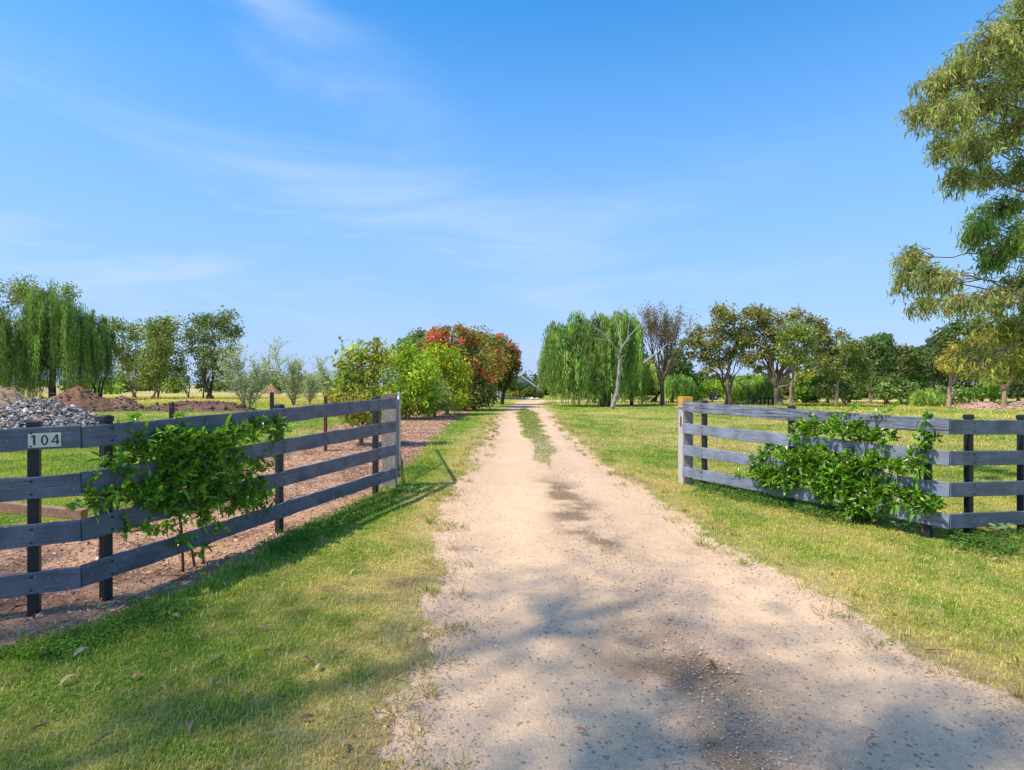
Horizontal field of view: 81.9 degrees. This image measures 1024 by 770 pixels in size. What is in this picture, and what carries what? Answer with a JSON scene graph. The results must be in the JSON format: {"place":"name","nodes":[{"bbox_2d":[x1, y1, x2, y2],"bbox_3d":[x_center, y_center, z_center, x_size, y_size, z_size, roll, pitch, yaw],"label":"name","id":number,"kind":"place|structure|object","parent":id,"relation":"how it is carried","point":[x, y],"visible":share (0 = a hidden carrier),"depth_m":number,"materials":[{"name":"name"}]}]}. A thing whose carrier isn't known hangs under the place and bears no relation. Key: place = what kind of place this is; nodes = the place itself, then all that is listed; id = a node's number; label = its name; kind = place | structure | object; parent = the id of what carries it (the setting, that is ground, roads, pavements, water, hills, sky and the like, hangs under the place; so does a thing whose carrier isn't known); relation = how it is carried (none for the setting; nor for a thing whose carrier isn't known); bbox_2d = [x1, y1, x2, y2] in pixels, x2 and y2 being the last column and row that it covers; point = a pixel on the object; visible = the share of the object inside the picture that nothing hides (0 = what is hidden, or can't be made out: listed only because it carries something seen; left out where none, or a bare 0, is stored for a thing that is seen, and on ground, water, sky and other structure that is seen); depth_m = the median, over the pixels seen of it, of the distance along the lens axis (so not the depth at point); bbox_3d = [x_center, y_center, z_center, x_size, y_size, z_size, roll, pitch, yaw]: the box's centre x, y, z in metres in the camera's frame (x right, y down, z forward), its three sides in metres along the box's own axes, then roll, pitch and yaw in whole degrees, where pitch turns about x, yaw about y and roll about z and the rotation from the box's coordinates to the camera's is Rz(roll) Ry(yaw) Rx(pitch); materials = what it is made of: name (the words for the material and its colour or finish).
{"place":"outdoors","nodes":[
{"label":"outdoors","id":0,"kind":"place"},
{"bbox_2d":[11,385,835,387],"bbox_3d":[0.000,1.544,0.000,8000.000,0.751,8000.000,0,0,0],"label":"ground","id":1,"kind":"structure","parent":0,"point":[192,386],"depth_m":490.36,"materials":[{"name":"soil"}]},
{"bbox_2d":[0,397,396,616],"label":"rail fence","id":2,"kind":"object","parent":1,"relation":"on","point":[34,533],"visible":0.89,"depth_m":4.20,"materials":[{"name":"blue paint"}]},
{"bbox_2d":[28,432,60,447],"bbox_3d":[-3.036,0.357,3.832,0.175,0.092,0.007,-1,0,-23],"label":"house number","id":3,"kind":"object","parent":2,"relation":"attached to","point":[35,440],"visible":1,"depth_m":3.83,"materials":[{"name":"white metal"}]},
{"bbox_2d":[64,407,294,571],"bbox_3d":[-2.546,0.836,4.846,0.482,1.333,2.062,0,0,17],"label":"fence vine","id":4,"kind":"object","parent":2,"relation":"attached to","point":[206,483],"visible":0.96,"depth_m":4.64,"materials":[{"name":"green plant"}]},
{"bbox_2d":[43,336,1023,399],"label":"woodland","id":5,"kind":"object","parent":1,"relation":"on","point":[787,379],"visible":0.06,"depth_m":54.73,"materials":[{"name":"green plant"}]},
{"bbox_2d":[0,388,1023,769],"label":"lawn","id":6,"kind":"structure","parent":0,"point":[426,646],"depth_m":4.06,"materials":[{"name":"plant"}]},
{"bbox_2d":[0,385,24,406],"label":"soil heap","id":7,"kind":"object","parent":6,"relation":"on","point":[8,396],"visible":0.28,"depth_m":21.39,"materials":[{"name":"sand"}]},
{"bbox_2d":[0,274,82,385],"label":"gum tree","id":8,"kind":"object","parent":6,"relation":"on","point":[20,292],"visible":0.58,"depth_m":44.74,"materials":[{"name":"green plant"}]},
{"bbox_2d":[0,501,87,519],"bbox_3d":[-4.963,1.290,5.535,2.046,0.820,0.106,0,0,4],"label":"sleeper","id":9,"kind":"object","parent":6,"relation":"on","point":[12,507],"visible":0.68,"depth_m":5.44,"materials":[{"name":"brown wood"}]},
{"bbox_2d":[0,396,99,428],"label":"stone heap","id":10,"kind":"object","parent":6,"relation":"on","point":[53,412],"visible":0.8,"depth_m":14.36,"materials":[{"name":"stone"}]},
{"bbox_2d":[0,279,106,398],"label":"weeping willow","id":11,"kind":"object","parent":6,"relation":"on","point":[32,352],"visible":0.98,"depth_m":39.58,"materials":[{"name":"green plant"}]},
{"bbox_2d":[48,384,115,411],"bbox_3d":[-17.543,0.563,23.791,4.187,1.184,4.187,0,0,0],"label":"soil heap","id":12,"kind":"object","parent":6,"relation":"on","point":[78,396],"visible":0.41,"depth_m":23.22,"materials":[{"name":"soil"}]},
{"bbox_2d":[61,308,117,396],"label":"weeping willow","id":13,"kind":"object","parent":6,"relation":"on","point":[104,329],"visible":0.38,"depth_m":42.71,"materials":[{"name":"green plant"}]},
{"bbox_2d":[92,380,126,393],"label":"distant tree","id":14,"kind":"object","parent":6,"relation":"on","point":[113,389],"visible":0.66,"depth_m":70.47,"materials":[{"name":"green plant"}]},
{"bbox_2d":[99,370,137,391],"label":"distant tree","id":15,"kind":"object","parent":6,"relation":"on","point":[122,379],"visible":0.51,"depth_m":91.25,"materials":[{"name":"green plant"}]},
{"bbox_2d":[101,316,148,397],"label":"gum tree","id":16,"kind":"object","parent":6,"relation":"on","point":[125,356],"visible":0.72,"depth_m":47.49,"materials":[{"name":"green plant"}]},
{"bbox_2d":[110,395,144,411],"bbox_3d":[-16.138,0.778,24.323,2.189,0.758,2.189,0,0,0],"label":"soil heap","id":17,"kind":"object","parent":6,"relation":"on","point":[121,403],"visible":0.59,"depth_m":24.01,"materials":[{"name":"gravel"}]},
{"bbox_2d":[133,380,167,390],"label":"distant tree","id":18,"kind":"object","parent":6,"relation":"on","point":[139,388],"visible":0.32,"depth_m":106.94,"materials":[{"name":"green plant"}]},
{"bbox_2d":[127,311,184,398],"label":"gum tree","id":19,"kind":"object","parent":6,"relation":"on","point":[156,367],"visible":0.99,"depth_m":45.68,"materials":[{"name":"green plant"}]},
{"bbox_2d":[168,402,174,453],"bbox_3d":[-5.477,0.814,9.497,0.078,1.082,0.071,0,0,0],"label":"paddock post","id":20,"kind":"object","parent":6,"relation":"on","point":[171,406],"visible":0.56,"depth_m":9.47,"materials":[{"name":"grey wood"}]},
{"bbox_2d":[0,392,321,450],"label":"wire fence","id":21,"kind":"object","parent":20,"relation":"attached to","point":[185,403],"visible":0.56,"depth_m":9.14,"materials":[{"name":"grey metal"}]},
{"bbox_2d":[153,374,193,392],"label":"bush","id":22,"kind":"object","parent":6,"relation":"on","point":[173,387],"visible":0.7,"depth_m":79.11,"materials":[{"name":"green plant"}]},
{"bbox_2d":[169,346,192,396],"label":"gum tree","id":23,"kind":"object","parent":6,"relation":"on","point":[180,370],"visible":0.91,"depth_m":47.13,"materials":[{"name":"green plant"}]},
{"bbox_2d":[140,399,256,411],"bbox_3d":[-13.056,0.872,24.494,5.634,0.585,2.675,0,0,0],"label":"soil heap","id":24,"kind":"object","parent":6,"relation":"on","point":[211,406],"visible":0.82,"depth_m":23.91,"materials":[{"name":"soil"}]},
{"bbox_2d":[190,361,216,397],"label":"gum tree","id":25,"kind":"object","parent":6,"relation":"on","point":[202,386],"visible":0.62,"depth_m":46.32,"materials":[{"name":"green plant"}]},
{"bbox_2d":[175,305,246,398],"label":"gum tree","id":26,"kind":"object","parent":6,"relation":"on","point":[205,350],"visible":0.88,"depth_m":44.33,"materials":[{"name":"green plant"}]},
{"bbox_2d":[208,373,233,391],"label":"distant tree","id":27,"kind":"object","parent":6,"relation":"on","point":[219,387],"visible":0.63,"depth_m":98.79,"materials":[{"name":"green plant"}]},
{"bbox_2d":[0,404,491,653],"bbox_3d":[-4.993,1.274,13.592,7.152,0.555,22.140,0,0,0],"label":"bark mulch","id":28,"kind":"object","parent":6,"relation":"on","point":[159,573],"visible":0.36,"depth_m":5.33,"materials":[{"name":"wood"}]},
{"bbox_2d":[324,396,326,450],"bbox_3d":[-3.540,0.777,11.197,0.070,1.146,0.063,0,0,0],"label":"paddock post","id":29,"kind":"object","parent":28,"relation":"on","point":[325,421],"visible":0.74,"depth_m":11.17,"materials":[{"name":"wood"}]},
{"bbox_2d":[321,335,400,444],"bbox_3d":[-3.097,0.188,12.052,1.659,2.428,1.216,0,0,0],"label":"hedge shrub","id":30,"kind":"object","parent":28,"relation":"on","point":[352,378],"visible":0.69,"depth_m":12.00,"materials":[{"name":"green plant"}]},
{"bbox_2d":[367,335,447,418],"bbox_3d":[-3.591,-0.212,20.047,2.834,3.088,2.573,0,0,0],"label":"hedge shrub","id":31,"kind":"object","parent":28,"relation":"on","point":[415,382],"visible":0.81,"depth_m":19.63,"materials":[{"name":"green plant"}]},
{"bbox_2d":[417,374,454,416],"bbox_3d":[-2.863,0.450,21.491,1.704,1.744,1.414,0,0,0],"label":"hedge shrub","id":32,"kind":"object","parent":28,"relation":"on","point":[443,407],"visible":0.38,"depth_m":21.41,"materials":[{"name":"green plant"}]},
{"bbox_2d":[422,339,473,414],"bbox_3d":[-2.634,-0.225,22.808,2.459,3.092,2.099,0,0,0],"label":"hedge shrub","id":33,"kind":"object","parent":28,"relation":"on","point":[457,379],"visible":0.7,"depth_m":22.51,"materials":[{"name":"green plant"}]},
{"bbox_2d":[417,323,483,409],"bbox_3d":[-2.724,-0.695,26.437,2.996,4.062,2.394,0,0,-14],"label":"flowering gum","id":34,"kind":"object","parent":28,"relation":"on","point":[439,333],"visible":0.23,"depth_m":25.96,"materials":[{"name":"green plant"}]},
{"bbox_2d":[441,382,499,410],"bbox_3d":[-1.955,0.643,26.472,2.784,1.643,2.002,0,0,14],"label":"hedge shrub","id":35,"kind":"object","parent":28,"relation":"on","point":[493,396],"visible":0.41,"depth_m":26.19,"materials":[{"name":"green plant"}]},
{"bbox_2d":[448,321,497,410],"bbox_3d":[-1.867,-0.714,26.912,2.514,4.372,2.894,0,0,0],"label":"flowering gum","id":36,"kind":"object","parent":28,"relation":"on","point":[473,343],"visible":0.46,"depth_m":26.77,"materials":[{"name":"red plant"}]},
{"bbox_2d":[478,331,511,405],"bbox_3d":[-1.227,-0.775,30.886,2.504,4.282,3.553,0,0,0],"label":"flowering gum","id":37,"kind":"object","parent":28,"relation":"on","point":[497,339],"visible":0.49,"depth_m":30.09,"materials":[{"name":"green plant"}]},
{"bbox_2d":[214,335,278,407],"bbox_3d":[-11.035,-0.481,24.605,2.470,3.232,2.046,0,0,-32],"label":"silver sapling","id":38,"kind":"object","parent":6,"relation":"on","point":[255,373],"visible":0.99,"depth_m":24.49,"materials":[{"name":"green plant"}]},
{"bbox_2d":[250,365,283,391],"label":"distant tree","id":39,"kind":"object","parent":6,"relation":"on","point":[262,388],"visible":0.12,"depth_m":92.47,"materials":[{"name":"green plant"}]},
{"bbox_2d":[260,385,281,393],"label":"soil heap","id":40,"kind":"object","parent":6,"relation":"on","point":[271,388],"visible":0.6,"depth_m":70.57,"materials":[{"name":"soil"}]},
{"bbox_2d":[270,392,273,408],"bbox_3d":[-6.715,0.715,16.497,0.104,1.028,0.097,0,0,0],"label":"paddock post","id":41,"kind":"object","parent":6,"relation":"on","point":[271,400],"visible":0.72,"depth_m":16.45,"materials":[{"name":"grey wood"}]},
{"bbox_2d":[265,368,294,392],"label":"distant tree","id":42,"kind":"object","parent":6,"relation":"on","point":[277,385],"visible":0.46,"depth_m":85.03,"materials":[{"name":"green plant"}]},
{"bbox_2d":[262,335,311,405],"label":"silver sapling","id":43,"kind":"object","parent":6,"relation":"on","point":[293,371],"visible":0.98,"depth_m":29.91,"materials":[{"name":"green plant"}]},
{"bbox_2d":[300,371,331,404],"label":"silver sapling","id":44,"kind":"object","parent":6,"relation":"on","point":[311,392],"visible":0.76,"depth_m":31.83,"materials":[{"name":"green plant"}]},
{"bbox_2d":[312,354,339,403],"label":"silver sapling","id":45,"kind":"object","parent":6,"relation":"on","point":[322,377],"visible":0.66,"depth_m":28.92,"materials":[{"name":"green plant"}]},
{"bbox_2d":[382,394,397,488],"bbox_3d":[-1.643,0.851,7.929,0.190,1.468,0.122,0,0,0],"label":"gate post","id":46,"kind":"object","parent":6,"relation":"on","point":[389,439],"visible":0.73,"depth_m":7.87,"materials":[{"name":"grey wood"}]},
{"bbox_2d":[397,392,400,476],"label":"farm gate","id":47,"kind":"structure","parent":46,"relation":"attached to","point":[399,434],"depth_m":8.01,"materials":[{"name":"metal"}]},
{"bbox_2d":[401,324,451,368],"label":"gum tree","id":48,"kind":"object","parent":6,"relation":"on","point":[420,333],"visible":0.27,"depth_m":35.30,"materials":[{"name":"green plant"}]},
{"bbox_2d":[493,381,519,398],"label":"garden tree","id":49,"kind":"object","parent":6,"relation":"on","point":[511,388],"visible":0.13,"depth_m":46.47,"materials":[{"name":"green plant"}]},
{"bbox_2d":[493,338,523,404],"bbox_3d":[-0.369,-0.815,34.619,2.004,4.079,2.468,0,0,44],"label":"flowering gum","id":50,"kind":"object","parent":6,"relation":"on","point":[514,364],"visible":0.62,"depth_m":34.39,"materials":[{"name":"green plant"}]},
{"bbox_2d":[505,389,520,397],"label":"round bush","id":51,"kind":"object","parent":6,"relation":"on","point":[515,394],"visible":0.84,"depth_m":49.49,"materials":[{"name":"green plant"}]},
{"bbox_2d":[496,375,540,397],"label":"farm shed","id":52,"kind":"structure","parent":6,"relation":"on","point":[521,378],"depth_m":52.00,"materials":[{"name":"metal"}]},
{"bbox_2d":[514,380,541,397],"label":"garden tree","id":53,"kind":"object","parent":6,"relation":"on","point":[521,386],"visible":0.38,"depth_m":49.96,"materials":[{"name":"green plant"}]},
{"bbox_2d":[519,385,544,398],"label":"round bush","id":54,"kind":"object","parent":6,"relation":"on","point":[527,393],"visible":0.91,"depth_m":49.26,"materials":[{"name":"green plant"}]},
{"bbox_2d":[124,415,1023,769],"bbox_3d":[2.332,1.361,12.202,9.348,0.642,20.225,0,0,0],"label":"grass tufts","id":55,"kind":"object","parent":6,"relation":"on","point":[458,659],"visible":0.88,"depth_m":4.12,"materials":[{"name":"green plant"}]},
{"bbox_2d":[535,307,649,406],"bbox_3d":[4.421,-1.381,32.433,6.349,5.781,3.742,0,0,-15],"label":"weeping willow","id":56,"kind":"object","parent":6,"relation":"on","point":[586,360],"visible":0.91,"depth_m":31.77,"materials":[{"name":"green plant"}]},
{"bbox_2d":[595,308,651,408],"bbox_3d":[5.354,-1.440,29.014,2.876,5.217,1.049,0,0,-5],"label":"dead tree","id":57,"kind":"object","parent":6,"relation":"on","point":[614,400],"visible":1,"depth_m":28.99,"materials":[{"name":"grey wood"}]},
{"bbox_2d":[617,356,658,404],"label":"weeping willow","id":58,"kind":"object","parent":6,"relation":"on","point":[653,370],"visible":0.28,"depth_m":34.30,"materials":[{"name":"green plant"}]},
{"bbox_2d":[633,343,701,402],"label":"gum tree","id":59,"kind":"object","parent":6,"relation":"on","point":[682,367],"visible":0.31,"depth_m":39.51,"materials":[{"name":"green plant"}]},
{"bbox_2d":[635,300,700,404],"bbox_3d":[9.006,-1.792,34.181,3.638,6.172,3.424,0,0,23],"label":"dead tree","id":60,"kind":"object","parent":6,"relation":"on","point":[668,334],"visible":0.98,"depth_m":33.95,"materials":[{"name":"brown plant"}]},
{"bbox_2d":[664,374,699,402],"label":"weeping willow","id":61,"kind":"object","parent":6,"relation":"on","point":[682,385],"visible":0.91,"depth_m":37.02,"materials":[{"name":"green plant"}]},
{"bbox_2d":[678,396,692,484],"bbox_3d":[2.509,0.900,8.606,0.195,1.460,0.245,0,0,0],"label":"gate post","id":62,"kind":"object","parent":6,"relation":"on","point":[685,439],"visible":0.57,"depth_m":8.49,"materials":[{"name":"wood"}]},
{"bbox_2d":[698,378,726,400],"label":"garden tree","id":63,"kind":"object","parent":6,"relation":"on","point":[709,386],"visible":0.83,"depth_m":40.64,"materials":[{"name":"green plant"}]},
{"bbox_2d":[679,300,756,404],"bbox_3d":[11.934,-1.684,33.841,4.681,6.174,2.827,0,0,0],"label":"gum tree","id":64,"kind":"object","parent":6,"relation":"on","point":[713,345],"visible":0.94,"depth_m":33.90,"materials":[{"name":"green plant"}]},
{"bbox_2d":[724,371,785,403],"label":"weeping willow","id":65,"kind":"object","parent":6,"relation":"on","point":[748,384],"visible":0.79,"depth_m":35.77,"materials":[{"name":"green plant"}]},
{"bbox_2d":[747,397,782,405],"bbox_3d":[14.649,0.989,34.153,2.080,0.601,0.118,0,0,0],"label":"paddock fence","id":66,"kind":"object","parent":6,"relation":"on","point":[759,398],"visible":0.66,"depth_m":34.13,"materials":[{"name":"black wood"}]},
{"bbox_2d":[734,302,851,405],"bbox_3d":[15.822,-1.641,33.448,6.592,6.224,2.551,0,0,4],"label":"gum tree","id":67,"kind":"object","parent":6,"relation":"on","point":[764,329],"visible":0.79,"depth_m":33.22,"materials":[{"name":"green plant"}]},
{"bbox_2d":[771,318,823,404],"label":"gum tree","id":68,"kind":"object","parent":6,"relation":"on","point":[791,334],"visible":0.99,"depth_m":31.76,"materials":[{"name":"green plant"}]},
{"bbox_2d":[788,369,821,402],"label":"bush","id":69,"kind":"object","parent":6,"relation":"on","point":[802,394],"visible":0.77,"depth_m":37.50,"materials":[{"name":"green plant"}]},
{"bbox_2d":[809,351,846,402],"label":"gum tree","id":70,"kind":"object","parent":6,"relation":"on","point":[819,372],"visible":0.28,"depth_m":37.35,"materials":[{"name":"green plant"}]},
{"bbox_2d":[810,372,858,404],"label":"gum tree","id":71,"kind":"object","parent":6,"relation":"on","point":[820,386],"visible":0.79,"depth_m":33.56,"materials":[{"name":"green plant"}]},
{"bbox_2d":[821,333,877,406],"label":"gum tree","id":72,"kind":"object","parent":6,"relation":"on","point":[858,369],"visible":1,"depth_m":31.54,"materials":[{"name":"green plant"}]},
{"bbox_2d":[682,400,1023,537],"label":"rail fence","id":73,"kind":"object","parent":6,"relation":"on","point":[969,458],"visible":0.79,"depth_m":6.14,"materials":[{"name":"grey paint"}]},
{"bbox_2d":[733,400,946,536],"bbox_3d":[3.596,0.876,6.780,0.585,1.446,2.398,0,0,-35],"label":"fence vine","id":74,"kind":"object","parent":73,"relation":"attached to","point":[851,494],"visible":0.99,"depth_m":6.48,"materials":[{"name":"green plant"}]},
{"bbox_2d":[842,339,867,402],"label":"gum tree","id":75,"kind":"object","parent":6,"relation":"on","point":[852,394],"visible":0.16,"depth_m":37.26,"materials":[{"name":"green plant"}]},
{"bbox_2d":[848,332,910,403],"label":"gum tree","id":76,"kind":"object","parent":6,"relation":"on","point":[881,344],"visible":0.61,"depth_m":35.94,"materials":[{"name":"green plant"}]},
{"bbox_2d":[866,332,903,403],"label":"gum tree","id":77,"kind":"object","parent":6,"relation":"on","point":[888,370],"visible":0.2,"depth_m":37.26,"materials":[{"name":"green plant"}]},
{"bbox_2d":[872,375,904,404],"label":"gum tree","id":78,"kind":"object","parent":6,"relation":"on","point":[886,389],"visible":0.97,"depth_m":33.89,"materials":[{"name":"green plant"}]},
{"bbox_2d":[891,520,907,530],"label":"weed plant","id":79,"kind":"object","parent":6,"relation":"on","point":[896,523],"visible":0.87,"depth_m":6.17,"materials":[{"name":"green plant"}]},
{"bbox_2d":[888,343,922,403],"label":"gum tree","id":80,"kind":"object","parent":6,"relation":"on","point":[910,354],"visible":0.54,"depth_m":37.13,"materials":[{"name":"green plant"}]},
{"bbox_2d":[899,379,924,404],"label":"paddock shrub","id":81,"kind":"object","parent":6,"relation":"on","point":[909,389],"visible":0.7,"depth_m":34.01,"materials":[{"name":"green plant"}]},
{"bbox_2d":[904,345,937,390],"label":"tree","id":82,"kind":"object","parent":6,"relation":"on","point":[921,376],"visible":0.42,"depth_m":37.40,"materials":[{"name":"green plant"}]},
{"bbox_2d":[903,387,946,406],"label":"shrub","id":83,"kind":"object","parent":6,"relation":"on","point":[930,397],"visible":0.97,"depth_m":32.43,"materials":[{"name":"green plant"}]},
{"bbox_2d":[918,357,942,389],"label":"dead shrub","id":84,"kind":"object","parent":6,"relation":"on","point":[934,380],"visible":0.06,"depth_m":39.65,"materials":[{"name":"green plant"}]},
{"bbox_2d":[920,324,967,392],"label":"gum tree","id":85,"kind":"object","parent":6,"relation":"on","point":[944,334],"visible":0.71,"depth_m":37.47,"materials":[{"name":"green plant"}]},
{"bbox_2d":[927,385,966,405],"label":"paddock shrub","id":86,"kind":"object","parent":6,"relation":"on","point":[954,395],"visible":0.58,"depth_m":34.26,"materials":[{"name":"green plant"}]},
{"bbox_2d":[886,0,1023,388],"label":"gum tree","id":87,"kind":"object","parent":6,"relation":"on","point":[1001,46],"visible":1,"depth_m":7.89,"materials":[{"name":"green plant"}]},
{"bbox_2d":[929,334,988,407],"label":"gum tree","id":88,"kind":"object","parent":6,"relation":"on","point":[951,382],"visible":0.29,"depth_m":29.92,"materials":[{"name":"green plant"}]},
{"bbox_2d":[934,314,990,402],"bbox_3d":[28.973,-1.681,38.212,2.580,6.068,3.483,0,0,0],"label":"gum tree","id":89,"kind":"object","parent":6,"relation":"on","point":[956,324],"visible":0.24,"depth_m":37.54,"materials":[{"name":"green plant"}]},
{"bbox_2d":[955,401,1008,409],"bbox_3d":[23.446,1.042,29.499,2.596,0.528,2.301,0,0,0],"label":"soil heap","id":90,"kind":"object","parent":6,"relation":"on","point":[979,405],"visible":0.78,"depth_m":29.06,"materials":[{"name":"gravel"}]},
{"bbox_2d":[956,379,1010,401],"bbox_3d":[28.389,0.486,35.178,3.176,1.812,2.090,0,0,0],"label":"paddock shrub","id":91,"kind":"object","parent":6,"relation":"on","point":[994,392],"visible":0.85,"depth_m":35.04,"materials":[{"name":"green plant"}]},
{"bbox_2d":[962,316,1018,402],"bbox_3d":[30.566,-1.600,38.056,2.750,5.930,3.746,0,0,26],"label":"gum tree","id":92,"kind":"object","parent":6,"relation":"on","point":[1011,384],"visible":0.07,"depth_m":37.72,"materials":[{"name":"green plant"}]},
{"bbox_2d":[985,523,1014,536],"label":"weed plant","id":93,"kind":"object","parent":6,"relation":"on","point":[1003,526],"visible":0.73,"depth_m":5.88,"materials":[{"name":"green plant"}]},
{"bbox_2d":[984,345,1023,405],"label":"gum tree","id":94,"kind":"object","parent":6,"relation":"on","point":[1004,397],"visible":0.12,"depth_m":33.35,"materials":[{"name":"green plant"}]},
{"bbox_2d":[996,312,1023,400],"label":"gum tree","id":95,"kind":"object","parent":6,"relation":"on","point":[1018,387],"visible":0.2,"depth_m":37.71,"materials":[{"name":"green plant"}]},
{"bbox_2d":[1002,400,1023,409],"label":"soil heap","id":96,"kind":"object","parent":6,"relation":"on","point":[1018,405],"visible":0.64,"depth_m":29.25,"materials":[{"name":"gravel"}]},
{"bbox_2d":[0,0,1023,384],"label":"sky","id":97,"kind":"structure","parent":0,"point":[319,172],"materials":[{"name":"blue"}]},
{"bbox_2d":[333,399,1023,769],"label":"driveway","id":98,"kind":"structure","parent":0,"point":[536,700],"depth_m":3.47,"materials":[{"name":"beige gravel"}]},
{"bbox_2d":[707,390,721,399],"bbox_3d":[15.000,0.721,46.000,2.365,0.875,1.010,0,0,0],"label":"parked car","id":99,"kind":"object","parent":98,"relation":"on","point":[715,396],"visible":0.34,"depth_m":45.55,"materials":[{"name":"paint"}]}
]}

